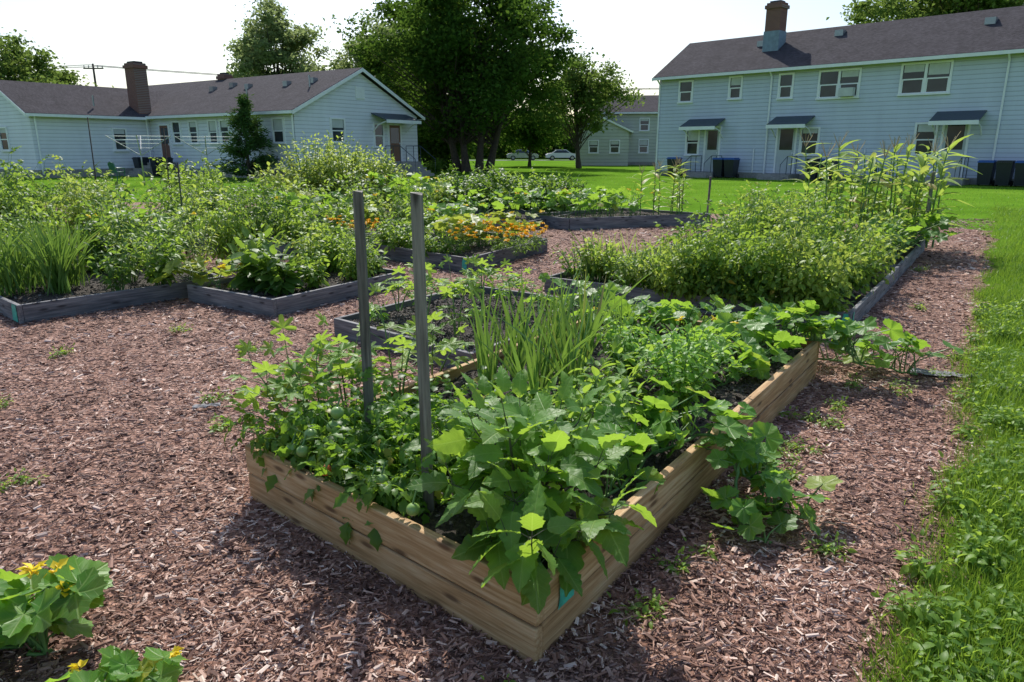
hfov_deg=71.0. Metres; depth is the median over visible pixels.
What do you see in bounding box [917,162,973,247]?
corn stalk
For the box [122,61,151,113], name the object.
chimney
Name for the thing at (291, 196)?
squash plant
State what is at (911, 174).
corn stalk
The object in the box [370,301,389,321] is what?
seedling plant
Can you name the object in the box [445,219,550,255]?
marigold plants
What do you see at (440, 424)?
tomato plant
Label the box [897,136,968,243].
corn stalk
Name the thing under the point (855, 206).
corn stalk
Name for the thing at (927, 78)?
windows and doors
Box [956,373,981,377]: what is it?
landscape fabric scrap
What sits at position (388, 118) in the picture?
awnings and downpipes
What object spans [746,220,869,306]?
tomato plant
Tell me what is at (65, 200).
tomato plant
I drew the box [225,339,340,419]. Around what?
okra plant
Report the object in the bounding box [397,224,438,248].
pepper plant
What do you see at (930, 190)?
wooden stake
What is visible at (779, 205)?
tomato plant
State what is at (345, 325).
raised garden bed
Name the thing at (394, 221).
bean plant
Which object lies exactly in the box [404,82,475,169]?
shade tree
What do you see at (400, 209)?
tomato plant
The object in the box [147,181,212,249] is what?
bean plant
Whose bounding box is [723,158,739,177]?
wheelie bin
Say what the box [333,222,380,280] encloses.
tomato plant
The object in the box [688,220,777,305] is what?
tomato plant
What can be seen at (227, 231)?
tomato plant
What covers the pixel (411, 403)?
tomato plant
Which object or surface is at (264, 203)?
tomato plant
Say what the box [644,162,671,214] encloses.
corn stalk
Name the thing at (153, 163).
wheelie bin
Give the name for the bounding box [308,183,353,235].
pepper plant
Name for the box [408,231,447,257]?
pepper plant
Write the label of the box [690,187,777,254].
tomato plant
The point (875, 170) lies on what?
garden chair
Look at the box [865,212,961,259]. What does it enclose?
squash plant
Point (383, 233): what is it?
pepper plant
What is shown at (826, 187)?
corn stalk
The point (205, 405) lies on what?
landscape fabric scrap
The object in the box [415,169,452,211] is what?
basil plant
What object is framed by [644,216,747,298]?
tomato plant
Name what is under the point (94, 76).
utility pole
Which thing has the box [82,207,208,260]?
squash plant
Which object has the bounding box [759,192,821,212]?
tomato plant
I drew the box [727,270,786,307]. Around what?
bean plant
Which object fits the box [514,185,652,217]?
squash plant
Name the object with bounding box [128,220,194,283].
pepper plant
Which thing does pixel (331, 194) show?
bean plant
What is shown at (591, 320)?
onion plants
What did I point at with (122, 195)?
basil plant
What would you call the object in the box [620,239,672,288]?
bean plant
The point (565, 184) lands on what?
garden shrub
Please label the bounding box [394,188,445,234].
pepper plant
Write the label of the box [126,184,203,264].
basil plant
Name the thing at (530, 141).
shade tree
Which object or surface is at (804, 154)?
corn stalk
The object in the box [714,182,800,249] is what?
tomato plant
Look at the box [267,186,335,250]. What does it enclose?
tomato plant
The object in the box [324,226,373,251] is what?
bean plant
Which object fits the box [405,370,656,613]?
eggplant plant
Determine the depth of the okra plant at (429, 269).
6.07 m
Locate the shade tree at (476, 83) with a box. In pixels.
[322,0,604,171]
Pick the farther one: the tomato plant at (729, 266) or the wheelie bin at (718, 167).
the wheelie bin at (718, 167)
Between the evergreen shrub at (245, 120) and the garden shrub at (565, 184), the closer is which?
the garden shrub at (565, 184)
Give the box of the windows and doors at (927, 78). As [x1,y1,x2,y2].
[677,59,970,185]
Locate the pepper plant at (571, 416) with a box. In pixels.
[535,371,627,433]
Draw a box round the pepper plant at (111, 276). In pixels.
[76,223,144,290]
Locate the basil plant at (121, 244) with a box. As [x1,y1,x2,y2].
[86,187,162,282]
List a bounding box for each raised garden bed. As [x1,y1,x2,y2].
[0,252,223,323]
[8,223,203,257]
[187,229,378,258]
[187,267,404,316]
[245,312,819,664]
[307,207,441,227]
[334,285,598,368]
[351,229,547,273]
[434,209,571,230]
[526,208,710,229]
[544,246,899,325]
[667,233,924,278]
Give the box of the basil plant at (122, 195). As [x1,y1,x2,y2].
[69,183,141,227]
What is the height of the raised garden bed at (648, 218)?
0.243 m
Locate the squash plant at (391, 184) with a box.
[366,171,451,217]
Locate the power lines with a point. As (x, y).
(212, 74)
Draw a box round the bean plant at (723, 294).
[686,259,753,303]
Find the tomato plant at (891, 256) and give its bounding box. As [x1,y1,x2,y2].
[819,216,914,284]
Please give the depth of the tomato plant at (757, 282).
6.84 m
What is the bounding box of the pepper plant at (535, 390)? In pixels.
[480,368,567,410]
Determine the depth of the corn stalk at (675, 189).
15.96 m
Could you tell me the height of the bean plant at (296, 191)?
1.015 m
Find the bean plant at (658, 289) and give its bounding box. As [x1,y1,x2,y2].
[630,250,696,297]
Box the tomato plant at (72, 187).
[35,172,133,223]
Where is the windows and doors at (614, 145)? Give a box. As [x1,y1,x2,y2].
[588,118,649,153]
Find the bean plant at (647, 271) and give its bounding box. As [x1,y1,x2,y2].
[629,245,684,288]
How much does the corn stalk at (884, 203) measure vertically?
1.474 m
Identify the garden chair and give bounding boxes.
[107,161,125,180]
[870,164,885,182]
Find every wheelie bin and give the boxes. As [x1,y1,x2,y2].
[132,157,148,167]
[149,157,159,174]
[155,157,173,174]
[666,157,682,175]
[712,158,726,177]
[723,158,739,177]
[806,159,820,180]
[821,159,837,180]
[977,160,996,185]
[995,160,1015,185]
[1014,160,1023,185]
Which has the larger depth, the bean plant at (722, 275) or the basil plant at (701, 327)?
the bean plant at (722, 275)
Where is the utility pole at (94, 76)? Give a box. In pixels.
[83,63,103,84]
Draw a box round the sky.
[0,0,927,115]
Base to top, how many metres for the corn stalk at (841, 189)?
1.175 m
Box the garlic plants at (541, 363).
[462,260,654,398]
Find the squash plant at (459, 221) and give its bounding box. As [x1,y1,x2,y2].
[406,209,543,252]
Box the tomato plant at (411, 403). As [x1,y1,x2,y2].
[343,367,473,421]
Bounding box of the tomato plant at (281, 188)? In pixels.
[233,164,304,233]
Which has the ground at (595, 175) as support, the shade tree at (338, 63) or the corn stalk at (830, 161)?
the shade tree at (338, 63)
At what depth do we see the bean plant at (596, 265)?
8.16 m
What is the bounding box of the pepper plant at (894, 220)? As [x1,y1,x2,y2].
[857,208,915,253]
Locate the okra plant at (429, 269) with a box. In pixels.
[395,255,451,319]
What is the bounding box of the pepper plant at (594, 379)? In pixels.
[568,339,646,404]
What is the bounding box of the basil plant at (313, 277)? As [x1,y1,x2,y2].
[294,241,329,288]
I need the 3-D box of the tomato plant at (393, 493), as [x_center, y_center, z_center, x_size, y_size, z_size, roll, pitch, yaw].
[-0.521,0.579,2.901,0.728,0.602,0.687,-5,16,-17]
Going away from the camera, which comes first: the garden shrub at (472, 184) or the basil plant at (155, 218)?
the basil plant at (155, 218)
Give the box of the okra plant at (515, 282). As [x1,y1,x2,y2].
[492,258,539,310]
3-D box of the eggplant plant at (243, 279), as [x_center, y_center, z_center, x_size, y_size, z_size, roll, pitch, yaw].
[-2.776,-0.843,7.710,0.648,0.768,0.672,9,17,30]
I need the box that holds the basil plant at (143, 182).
[138,157,222,212]
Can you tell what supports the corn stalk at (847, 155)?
on the raised garden bed at (912, 254)
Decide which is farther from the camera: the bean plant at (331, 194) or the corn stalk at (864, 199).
the bean plant at (331, 194)
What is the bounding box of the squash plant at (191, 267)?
[151,251,252,288]
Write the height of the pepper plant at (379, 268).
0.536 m
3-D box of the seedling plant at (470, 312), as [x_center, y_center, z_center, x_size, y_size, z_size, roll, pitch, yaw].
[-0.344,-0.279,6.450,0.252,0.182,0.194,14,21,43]
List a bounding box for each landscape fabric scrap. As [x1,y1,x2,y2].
[192,402,220,408]
[910,368,960,376]
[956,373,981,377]
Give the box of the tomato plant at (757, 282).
[706,204,810,306]
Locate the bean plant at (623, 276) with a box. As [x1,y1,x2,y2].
[597,246,652,285]
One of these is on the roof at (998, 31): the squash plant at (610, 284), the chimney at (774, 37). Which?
the chimney at (774, 37)
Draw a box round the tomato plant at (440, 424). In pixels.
[374,381,498,476]
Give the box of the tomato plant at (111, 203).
[88,190,159,252]
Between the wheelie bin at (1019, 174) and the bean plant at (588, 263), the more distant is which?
the wheelie bin at (1019, 174)
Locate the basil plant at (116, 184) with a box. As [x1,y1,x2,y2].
[80,168,148,225]
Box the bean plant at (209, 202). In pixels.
[181,182,235,235]
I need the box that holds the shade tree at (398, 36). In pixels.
[363,17,422,161]
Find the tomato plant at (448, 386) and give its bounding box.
[411,365,513,428]
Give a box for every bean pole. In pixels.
[87,117,97,191]
[163,128,170,198]
[177,162,186,255]
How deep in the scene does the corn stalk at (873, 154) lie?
11.37 m
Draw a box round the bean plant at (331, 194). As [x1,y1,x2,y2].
[319,185,357,225]
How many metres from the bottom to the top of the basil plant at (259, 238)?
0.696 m
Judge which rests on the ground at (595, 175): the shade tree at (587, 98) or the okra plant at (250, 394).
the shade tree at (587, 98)
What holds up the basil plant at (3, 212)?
on the raised garden bed at (91, 296)
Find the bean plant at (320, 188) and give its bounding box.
[281,169,336,212]
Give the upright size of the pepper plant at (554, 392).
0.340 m
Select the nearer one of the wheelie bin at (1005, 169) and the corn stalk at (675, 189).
the corn stalk at (675, 189)
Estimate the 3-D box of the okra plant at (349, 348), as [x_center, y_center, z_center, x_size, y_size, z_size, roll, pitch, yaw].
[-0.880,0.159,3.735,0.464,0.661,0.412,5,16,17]
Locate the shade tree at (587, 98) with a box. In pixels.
[524,48,654,167]
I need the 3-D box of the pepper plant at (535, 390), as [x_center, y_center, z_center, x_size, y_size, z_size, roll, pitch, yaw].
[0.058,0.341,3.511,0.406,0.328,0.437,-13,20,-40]
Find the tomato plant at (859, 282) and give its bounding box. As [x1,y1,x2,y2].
[799,212,897,295]
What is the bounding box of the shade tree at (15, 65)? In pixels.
[0,27,113,87]
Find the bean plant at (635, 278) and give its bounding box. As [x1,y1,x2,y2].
[610,244,664,287]
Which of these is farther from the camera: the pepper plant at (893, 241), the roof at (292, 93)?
the roof at (292, 93)
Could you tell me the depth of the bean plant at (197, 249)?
8.44 m
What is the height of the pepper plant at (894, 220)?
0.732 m
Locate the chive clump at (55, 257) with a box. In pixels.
[0,213,113,297]
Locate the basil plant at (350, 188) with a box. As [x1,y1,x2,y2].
[333,168,385,206]
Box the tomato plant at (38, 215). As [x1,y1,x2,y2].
[0,182,85,279]
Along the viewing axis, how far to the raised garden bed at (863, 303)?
7.47 m
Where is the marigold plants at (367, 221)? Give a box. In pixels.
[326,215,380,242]
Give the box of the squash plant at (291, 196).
[252,190,377,236]
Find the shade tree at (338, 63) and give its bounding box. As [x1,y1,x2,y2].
[327,8,409,69]
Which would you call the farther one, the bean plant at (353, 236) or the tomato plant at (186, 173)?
the tomato plant at (186, 173)
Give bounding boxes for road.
[460,160,547,160]
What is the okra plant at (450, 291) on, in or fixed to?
on the raised garden bed at (345, 325)
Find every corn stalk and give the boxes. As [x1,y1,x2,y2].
[625,164,664,214]
[643,158,677,214]
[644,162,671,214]
[657,156,695,213]
[659,159,688,214]
[660,168,689,213]
[662,169,689,213]
[665,160,687,213]
[785,132,832,205]
[785,153,857,209]
[788,156,832,222]
[789,140,863,222]
[803,159,842,222]
[810,162,853,216]
[812,169,870,230]
[815,140,877,220]
[820,130,870,218]
[827,155,864,224]
[829,171,896,231]
[830,149,895,229]
[830,157,889,233]
[832,151,889,220]
[841,152,898,228]
[843,165,895,209]
[855,135,930,225]
[855,140,917,219]
[857,140,912,220]
[859,148,915,220]
[861,156,897,212]
[865,160,934,221]
[884,133,918,219]
[888,170,926,223]
[891,151,973,226]
[894,151,960,236]
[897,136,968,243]
[901,147,947,237]
[903,153,944,215]
[906,144,943,236]
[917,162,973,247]
[923,131,982,247]
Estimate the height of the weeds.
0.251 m
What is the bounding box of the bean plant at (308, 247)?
[276,217,333,267]
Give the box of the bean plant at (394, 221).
[370,205,411,240]
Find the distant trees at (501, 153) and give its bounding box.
[468,103,575,158]
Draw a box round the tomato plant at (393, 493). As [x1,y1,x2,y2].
[287,404,456,550]
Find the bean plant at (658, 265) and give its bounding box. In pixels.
[650,255,680,276]
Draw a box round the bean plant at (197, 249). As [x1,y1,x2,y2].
[163,195,226,274]
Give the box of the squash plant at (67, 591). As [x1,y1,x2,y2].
[0,553,187,681]
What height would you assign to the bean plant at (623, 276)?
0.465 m
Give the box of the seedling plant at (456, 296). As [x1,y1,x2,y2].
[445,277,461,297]
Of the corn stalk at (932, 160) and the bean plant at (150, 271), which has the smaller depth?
the bean plant at (150, 271)
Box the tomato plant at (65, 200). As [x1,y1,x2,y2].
[30,155,120,239]
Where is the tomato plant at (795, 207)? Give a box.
[754,193,824,230]
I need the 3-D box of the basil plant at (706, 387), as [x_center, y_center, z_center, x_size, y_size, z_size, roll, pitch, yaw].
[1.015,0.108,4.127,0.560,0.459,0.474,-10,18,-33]
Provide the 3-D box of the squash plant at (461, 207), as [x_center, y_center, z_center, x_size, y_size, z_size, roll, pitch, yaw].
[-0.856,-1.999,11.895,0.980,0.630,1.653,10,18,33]
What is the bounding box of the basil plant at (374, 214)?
[355,186,398,227]
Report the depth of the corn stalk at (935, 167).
11.48 m
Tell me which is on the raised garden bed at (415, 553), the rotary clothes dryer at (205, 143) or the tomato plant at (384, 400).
the tomato plant at (384, 400)
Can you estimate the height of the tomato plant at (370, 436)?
0.624 m
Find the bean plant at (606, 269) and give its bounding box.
[596,241,635,281]
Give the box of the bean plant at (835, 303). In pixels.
[790,276,859,315]
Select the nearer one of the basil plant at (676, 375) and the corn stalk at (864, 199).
the basil plant at (676, 375)
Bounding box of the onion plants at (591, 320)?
[525,279,665,366]
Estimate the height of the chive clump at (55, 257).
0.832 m
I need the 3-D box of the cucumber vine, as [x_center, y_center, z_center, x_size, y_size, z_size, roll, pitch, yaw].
[0.871,0.511,3.255,1.170,0.509,0.854,0,15,0]
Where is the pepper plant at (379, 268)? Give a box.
[343,231,390,274]
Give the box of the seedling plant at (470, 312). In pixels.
[464,300,487,318]
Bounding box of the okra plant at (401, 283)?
[374,258,413,310]
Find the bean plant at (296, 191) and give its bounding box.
[252,176,322,219]
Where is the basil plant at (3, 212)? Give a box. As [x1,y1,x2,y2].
[0,199,52,247]
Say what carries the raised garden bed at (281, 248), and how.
on the mulch path
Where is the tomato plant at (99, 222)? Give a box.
[55,188,155,273]
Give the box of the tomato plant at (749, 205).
[709,188,780,236]
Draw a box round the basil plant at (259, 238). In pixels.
[223,222,284,272]
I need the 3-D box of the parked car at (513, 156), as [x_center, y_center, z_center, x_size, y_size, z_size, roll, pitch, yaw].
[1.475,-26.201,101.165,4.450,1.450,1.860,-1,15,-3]
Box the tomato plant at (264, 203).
[219,165,282,243]
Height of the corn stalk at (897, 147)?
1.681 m
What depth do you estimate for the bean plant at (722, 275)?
6.96 m
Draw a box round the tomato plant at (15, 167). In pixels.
[0,146,69,232]
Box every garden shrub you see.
[267,131,353,209]
[297,131,375,188]
[307,135,386,207]
[350,145,407,208]
[428,163,499,210]
[466,162,526,208]
[489,164,557,210]
[528,169,587,211]
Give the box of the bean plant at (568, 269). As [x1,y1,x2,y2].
[550,241,597,278]
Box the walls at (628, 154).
[575,114,657,165]
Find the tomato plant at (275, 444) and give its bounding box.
[211,369,387,491]
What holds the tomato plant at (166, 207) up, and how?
on the raised garden bed at (134, 223)
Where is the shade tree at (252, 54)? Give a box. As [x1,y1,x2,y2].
[223,0,337,77]
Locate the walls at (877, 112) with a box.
[656,53,1023,185]
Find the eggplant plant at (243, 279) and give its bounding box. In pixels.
[223,226,289,292]
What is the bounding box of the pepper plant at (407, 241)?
[392,218,411,248]
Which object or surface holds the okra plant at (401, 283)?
on the raised garden bed at (345, 325)
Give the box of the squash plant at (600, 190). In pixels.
[552,186,639,211]
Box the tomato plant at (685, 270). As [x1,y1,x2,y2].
[653,216,746,307]
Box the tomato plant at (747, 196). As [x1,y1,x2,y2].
[703,180,784,230]
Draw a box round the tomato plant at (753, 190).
[734,182,809,220]
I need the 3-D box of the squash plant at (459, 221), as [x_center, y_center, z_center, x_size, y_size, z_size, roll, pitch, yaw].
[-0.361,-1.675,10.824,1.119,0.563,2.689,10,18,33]
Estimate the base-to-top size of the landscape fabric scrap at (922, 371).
0.014 m
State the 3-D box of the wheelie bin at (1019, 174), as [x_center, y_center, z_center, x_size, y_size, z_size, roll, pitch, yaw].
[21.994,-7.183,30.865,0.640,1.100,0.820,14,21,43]
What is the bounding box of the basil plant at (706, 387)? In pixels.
[651,315,742,391]
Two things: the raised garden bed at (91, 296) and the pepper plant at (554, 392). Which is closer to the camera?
the pepper plant at (554, 392)
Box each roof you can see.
[0,67,424,119]
[587,95,658,132]
[652,6,1023,81]
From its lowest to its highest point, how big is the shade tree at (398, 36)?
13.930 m
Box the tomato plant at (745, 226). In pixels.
[734,225,814,270]
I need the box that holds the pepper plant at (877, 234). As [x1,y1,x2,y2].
[845,215,904,269]
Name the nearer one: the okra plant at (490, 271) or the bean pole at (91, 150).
the okra plant at (490, 271)
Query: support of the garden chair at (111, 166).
on the ground at (595, 175)
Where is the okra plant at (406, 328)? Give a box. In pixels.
[352,283,432,394]
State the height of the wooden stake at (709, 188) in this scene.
0.957 m
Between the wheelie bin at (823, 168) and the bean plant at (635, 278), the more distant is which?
the wheelie bin at (823, 168)
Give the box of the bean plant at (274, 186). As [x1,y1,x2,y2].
[243,161,297,206]
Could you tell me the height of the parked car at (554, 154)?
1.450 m
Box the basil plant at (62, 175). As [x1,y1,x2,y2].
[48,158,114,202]
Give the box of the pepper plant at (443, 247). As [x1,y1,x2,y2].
[424,223,460,253]
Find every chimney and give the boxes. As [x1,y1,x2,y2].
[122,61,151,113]
[216,72,233,79]
[762,0,789,51]
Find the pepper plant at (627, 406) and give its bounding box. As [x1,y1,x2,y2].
[572,371,651,434]
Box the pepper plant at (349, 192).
[340,168,388,210]
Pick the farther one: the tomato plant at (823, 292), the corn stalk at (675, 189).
the corn stalk at (675, 189)
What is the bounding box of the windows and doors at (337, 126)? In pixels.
[0,117,434,176]
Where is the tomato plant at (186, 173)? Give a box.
[150,150,232,194]
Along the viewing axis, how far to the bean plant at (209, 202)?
11.67 m
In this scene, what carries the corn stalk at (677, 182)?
on the raised garden bed at (648, 218)
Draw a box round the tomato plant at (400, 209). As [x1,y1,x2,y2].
[381,187,427,226]
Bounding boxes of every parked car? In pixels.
[507,150,538,159]
[545,150,575,159]
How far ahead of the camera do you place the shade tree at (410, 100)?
56.28 m
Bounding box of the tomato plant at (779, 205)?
[753,190,831,248]
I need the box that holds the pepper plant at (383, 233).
[367,215,399,246]
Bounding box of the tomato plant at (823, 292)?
[751,200,868,316]
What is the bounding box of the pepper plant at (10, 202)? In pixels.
[0,167,65,244]
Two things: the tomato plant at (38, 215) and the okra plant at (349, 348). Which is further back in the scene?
the tomato plant at (38, 215)
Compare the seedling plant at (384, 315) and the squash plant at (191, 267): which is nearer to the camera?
the seedling plant at (384, 315)
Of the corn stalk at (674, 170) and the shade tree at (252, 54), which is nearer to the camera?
the corn stalk at (674, 170)
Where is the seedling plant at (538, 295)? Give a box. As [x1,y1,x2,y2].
[527,285,550,304]
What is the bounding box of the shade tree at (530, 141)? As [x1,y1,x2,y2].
[489,106,573,166]
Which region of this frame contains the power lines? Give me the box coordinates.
[50,64,658,89]
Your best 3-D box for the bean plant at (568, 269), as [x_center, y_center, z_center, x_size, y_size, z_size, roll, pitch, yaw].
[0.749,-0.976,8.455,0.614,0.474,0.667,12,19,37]
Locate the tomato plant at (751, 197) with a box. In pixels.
[714,181,797,222]
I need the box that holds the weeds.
[0,265,1023,681]
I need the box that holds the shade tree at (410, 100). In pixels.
[388,68,433,163]
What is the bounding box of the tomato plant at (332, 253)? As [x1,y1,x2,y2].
[287,204,354,272]
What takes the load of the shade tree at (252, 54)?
on the ground at (595, 175)
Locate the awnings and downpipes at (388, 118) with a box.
[33,86,435,174]
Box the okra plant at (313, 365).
[260,314,349,413]
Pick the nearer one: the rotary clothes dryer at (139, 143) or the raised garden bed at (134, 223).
the raised garden bed at (134, 223)
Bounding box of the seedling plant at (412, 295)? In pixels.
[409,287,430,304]
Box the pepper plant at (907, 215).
[868,203,926,253]
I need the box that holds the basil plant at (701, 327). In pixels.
[661,318,739,373]
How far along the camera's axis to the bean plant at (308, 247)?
8.38 m
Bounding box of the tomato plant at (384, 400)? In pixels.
[320,363,453,443]
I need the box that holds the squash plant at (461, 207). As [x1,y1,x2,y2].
[424,201,504,239]
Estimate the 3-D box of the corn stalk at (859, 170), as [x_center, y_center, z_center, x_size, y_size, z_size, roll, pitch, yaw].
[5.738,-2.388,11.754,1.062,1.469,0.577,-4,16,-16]
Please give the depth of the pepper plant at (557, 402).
3.33 m
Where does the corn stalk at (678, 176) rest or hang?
on the raised garden bed at (648, 218)
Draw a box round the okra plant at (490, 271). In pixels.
[459,253,501,299]
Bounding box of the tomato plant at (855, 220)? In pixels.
[798,185,874,254]
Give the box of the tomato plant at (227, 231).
[193,185,263,264]
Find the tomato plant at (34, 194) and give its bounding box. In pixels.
[0,154,80,235]
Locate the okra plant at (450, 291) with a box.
[433,254,484,335]
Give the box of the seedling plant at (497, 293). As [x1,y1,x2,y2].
[492,282,511,298]
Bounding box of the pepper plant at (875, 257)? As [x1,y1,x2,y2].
[844,236,889,279]
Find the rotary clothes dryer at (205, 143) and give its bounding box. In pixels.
[174,136,233,168]
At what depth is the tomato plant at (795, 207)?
10.26 m
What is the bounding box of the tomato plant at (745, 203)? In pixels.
[707,194,786,229]
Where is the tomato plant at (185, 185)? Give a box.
[163,171,228,225]
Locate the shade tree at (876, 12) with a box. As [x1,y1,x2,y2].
[826,0,1023,24]
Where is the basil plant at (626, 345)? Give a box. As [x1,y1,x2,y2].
[596,310,664,375]
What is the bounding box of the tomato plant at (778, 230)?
[749,203,849,267]
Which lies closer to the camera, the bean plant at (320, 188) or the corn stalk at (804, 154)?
the corn stalk at (804, 154)
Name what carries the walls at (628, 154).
on the ground at (595, 175)
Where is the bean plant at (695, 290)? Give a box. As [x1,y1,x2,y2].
[654,253,708,298]
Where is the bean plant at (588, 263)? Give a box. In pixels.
[566,228,618,281]
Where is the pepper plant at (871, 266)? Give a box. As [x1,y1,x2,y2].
[811,229,888,292]
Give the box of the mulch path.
[0,202,997,681]
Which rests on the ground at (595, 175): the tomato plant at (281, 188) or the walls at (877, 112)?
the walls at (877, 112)
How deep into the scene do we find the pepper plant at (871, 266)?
7.31 m
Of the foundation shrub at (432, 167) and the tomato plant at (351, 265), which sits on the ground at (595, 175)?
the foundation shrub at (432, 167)
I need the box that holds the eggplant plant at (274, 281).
[252,240,308,296]
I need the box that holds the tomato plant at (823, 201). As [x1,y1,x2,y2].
[778,171,850,249]
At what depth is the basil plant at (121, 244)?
8.06 m
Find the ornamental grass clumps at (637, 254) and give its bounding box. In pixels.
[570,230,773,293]
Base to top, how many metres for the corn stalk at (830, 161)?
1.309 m
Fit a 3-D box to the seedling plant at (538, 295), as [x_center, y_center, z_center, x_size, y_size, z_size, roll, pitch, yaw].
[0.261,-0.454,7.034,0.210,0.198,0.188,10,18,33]
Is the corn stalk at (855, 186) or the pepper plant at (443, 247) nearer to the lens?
the pepper plant at (443, 247)
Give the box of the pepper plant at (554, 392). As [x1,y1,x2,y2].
[524,365,598,413]
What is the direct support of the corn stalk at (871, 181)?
in the raised garden bed at (912, 254)
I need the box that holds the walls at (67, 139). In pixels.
[0,74,417,179]
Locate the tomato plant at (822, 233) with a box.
[759,192,854,267]
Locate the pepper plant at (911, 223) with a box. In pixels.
[881,200,924,233]
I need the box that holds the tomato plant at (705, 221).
[677,198,754,253]
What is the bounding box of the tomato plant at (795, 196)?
[761,181,829,226]
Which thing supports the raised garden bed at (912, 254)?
on the mulch path
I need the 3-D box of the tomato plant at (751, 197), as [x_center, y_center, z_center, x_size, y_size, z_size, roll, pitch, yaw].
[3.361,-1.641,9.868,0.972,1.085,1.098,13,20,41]
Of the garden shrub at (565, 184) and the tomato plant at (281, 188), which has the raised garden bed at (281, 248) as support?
the tomato plant at (281, 188)
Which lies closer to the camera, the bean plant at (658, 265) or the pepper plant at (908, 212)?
the bean plant at (658, 265)
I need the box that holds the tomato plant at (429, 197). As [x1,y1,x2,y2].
[383,158,438,211]
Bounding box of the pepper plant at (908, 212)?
[879,194,923,239]
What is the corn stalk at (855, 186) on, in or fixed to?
on the raised garden bed at (912, 254)
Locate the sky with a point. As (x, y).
(187, 36)
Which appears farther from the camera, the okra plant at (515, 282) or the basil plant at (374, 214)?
the basil plant at (374, 214)
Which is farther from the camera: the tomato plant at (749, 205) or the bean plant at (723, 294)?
the tomato plant at (749, 205)
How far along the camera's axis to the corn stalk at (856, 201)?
11.30 m
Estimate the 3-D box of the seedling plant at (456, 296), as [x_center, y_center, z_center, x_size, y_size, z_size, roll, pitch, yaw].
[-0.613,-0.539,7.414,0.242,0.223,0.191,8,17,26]
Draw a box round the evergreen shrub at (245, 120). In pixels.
[205,93,279,178]
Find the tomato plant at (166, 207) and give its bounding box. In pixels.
[132,174,200,234]
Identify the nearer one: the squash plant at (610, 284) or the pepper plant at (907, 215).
the squash plant at (610, 284)
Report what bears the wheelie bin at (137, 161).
on the ground at (595, 175)
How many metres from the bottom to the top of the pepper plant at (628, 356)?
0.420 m
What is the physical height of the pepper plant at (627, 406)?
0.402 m
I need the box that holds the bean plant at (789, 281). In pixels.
[749,259,824,304]
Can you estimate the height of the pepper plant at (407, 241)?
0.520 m
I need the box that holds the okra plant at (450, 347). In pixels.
[394,311,474,374]
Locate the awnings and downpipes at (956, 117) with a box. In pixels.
[655,54,1010,178]
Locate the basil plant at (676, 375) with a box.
[631,319,731,421]
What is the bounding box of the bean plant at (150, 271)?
[124,211,184,286]
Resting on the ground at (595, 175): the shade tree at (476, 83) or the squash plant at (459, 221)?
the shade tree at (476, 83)
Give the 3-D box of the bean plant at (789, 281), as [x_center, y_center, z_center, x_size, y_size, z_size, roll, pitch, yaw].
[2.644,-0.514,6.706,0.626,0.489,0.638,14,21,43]
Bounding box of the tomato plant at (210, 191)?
[180,159,262,226]
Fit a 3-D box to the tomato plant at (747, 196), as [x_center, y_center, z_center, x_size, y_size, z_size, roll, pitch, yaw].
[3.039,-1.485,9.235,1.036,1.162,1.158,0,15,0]
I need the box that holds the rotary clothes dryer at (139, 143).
[105,135,170,184]
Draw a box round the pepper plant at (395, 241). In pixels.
[377,218,411,250]
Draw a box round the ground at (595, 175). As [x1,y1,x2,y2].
[1,151,1023,671]
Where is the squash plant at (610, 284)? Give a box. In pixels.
[524,272,635,321]
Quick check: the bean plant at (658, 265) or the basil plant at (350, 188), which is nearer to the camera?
the bean plant at (658, 265)
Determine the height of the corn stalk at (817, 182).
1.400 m
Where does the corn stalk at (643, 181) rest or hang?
on the raised garden bed at (648, 218)
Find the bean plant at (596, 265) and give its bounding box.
[572,236,623,280]
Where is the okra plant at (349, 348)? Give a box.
[302,308,395,407]
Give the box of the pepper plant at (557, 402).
[528,388,586,419]
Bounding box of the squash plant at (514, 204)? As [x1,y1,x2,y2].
[435,185,580,217]
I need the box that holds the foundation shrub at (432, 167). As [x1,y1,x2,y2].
[425,158,447,173]
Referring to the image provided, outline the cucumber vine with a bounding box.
[593,377,842,544]
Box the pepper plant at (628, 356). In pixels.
[576,334,665,398]
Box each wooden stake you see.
[352,191,374,430]
[410,192,434,511]
[706,176,711,211]
[922,172,935,240]
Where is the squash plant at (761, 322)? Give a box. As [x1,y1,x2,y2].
[586,294,967,386]
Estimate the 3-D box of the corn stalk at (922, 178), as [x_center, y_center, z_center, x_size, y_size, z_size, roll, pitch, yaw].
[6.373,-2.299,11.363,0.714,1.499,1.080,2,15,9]
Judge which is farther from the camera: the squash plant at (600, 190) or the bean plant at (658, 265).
the squash plant at (600, 190)
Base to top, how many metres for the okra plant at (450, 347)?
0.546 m
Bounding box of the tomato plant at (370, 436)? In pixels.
[268,364,450,503]
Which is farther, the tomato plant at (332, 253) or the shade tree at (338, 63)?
the shade tree at (338, 63)
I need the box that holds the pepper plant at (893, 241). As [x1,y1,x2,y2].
[853,215,909,260]
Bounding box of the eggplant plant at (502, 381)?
[401,365,557,504]
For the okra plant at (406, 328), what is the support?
on the raised garden bed at (415, 553)
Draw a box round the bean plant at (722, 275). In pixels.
[699,244,756,299]
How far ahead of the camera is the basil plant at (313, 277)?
7.77 m
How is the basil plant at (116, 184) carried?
on the raised garden bed at (134, 223)

